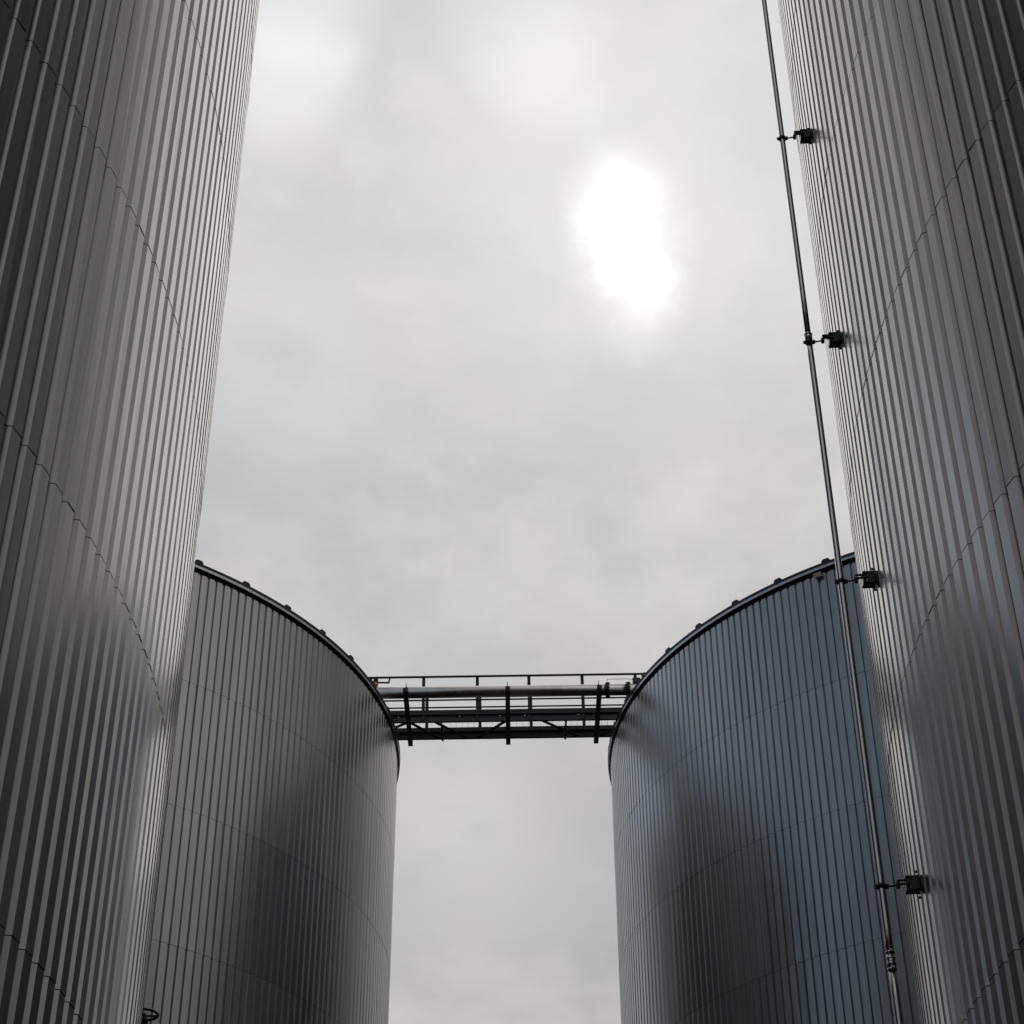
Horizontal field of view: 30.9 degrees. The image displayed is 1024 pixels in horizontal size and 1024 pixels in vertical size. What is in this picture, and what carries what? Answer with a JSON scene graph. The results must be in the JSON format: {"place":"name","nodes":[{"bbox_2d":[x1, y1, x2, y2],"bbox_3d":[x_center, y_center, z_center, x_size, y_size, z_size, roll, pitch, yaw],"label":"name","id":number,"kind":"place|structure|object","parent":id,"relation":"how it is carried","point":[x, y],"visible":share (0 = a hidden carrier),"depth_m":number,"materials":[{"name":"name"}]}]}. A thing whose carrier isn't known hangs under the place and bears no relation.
{"place":"outdoors","nodes":[
{"label":"outdoors","id":0,"kind":"place"},
{"bbox_2d":[195,0,853,1023],"label":"sky","id":1,"kind":"structure","parent":0,"point":[513,377],"materials":[{"name":"grey"}]},
{"label":"ground","id":2,"kind":"structure","parent":0,"visible":0},
{"bbox_2d":[0,0,259,1023],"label":"storage tank","id":3,"kind":"object","parent":2,"relation":"on","point":[122,126],"visible":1,"depth_m":13.26,"materials":[{"name":"metal"}]},
{"bbox_2d":[141,1007,158,1023],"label":"riser valve","id":4,"kind":"object","parent":2,"relation":"on","point":[145,1019],"visible":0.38,"depth_m":18.08,"materials":[{"name":"black metal"}]},
{"bbox_2d":[143,559,399,1023],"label":"storage tank","id":5,"kind":"object","parent":2,"relation":"on","point":[274,899],"visible":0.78,"depth_m":41.05,"materials":[{"name":"metal"}]},
{"bbox_2d":[608,552,919,1023],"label":"storage tank","id":6,"kind":"object","parent":2,"relation":"on","point":[745,881],"visible":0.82,"depth_m":40.99,"materials":[{"name":"metal"}]},
{"bbox_2d":[369,673,642,745],"bbox_3d":[-0.126,4.713,48.470,8.804,1.543,2.840,-1,-36,0],"label":"footbridge","id":7,"kind":"object","parent":6,"relation":"on","point":[408,717],"visible":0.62,"depth_m":48.75,"materials":[{"name":"metal"}]},
{"bbox_2d":[373,677,639,698],"bbox_3d":[-0.074,4.499,47.512,9.200,0.630,0.410,-1,-36,0],"label":"pipeline","id":8,"kind":"object","parent":7,"relation":"on","point":[609,689],"visible":0.76,"depth_m":47.32,"materials":[{"name":"metal"}]},
{"bbox_2d":[813,572,821,577],"bbox_3d":[6.987,1.433,42.392,0.170,0.166,0.167,-24,-42,29],"label":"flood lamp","id":9,"kind":"object","parent":6,"relation":"attached to","point":[817,574],"visible":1,"depth_m":42.33,"materials":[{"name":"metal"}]},
{"bbox_2d":[778,0,1023,1023],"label":"storage tank","id":10,"kind":"object","parent":2,"relation":"on","point":[908,114],"visible":0.98,"depth_m":14.72,"materials":[{"name":"metal"}]},
{"bbox_2d":[761,0,920,1023],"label":"pipe","id":11,"kind":"object","parent":10,"relation":"attached to","point":[912,882],"visible":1,"depth_m":16.59,"materials":[{"name":"black metal"}]}
]}

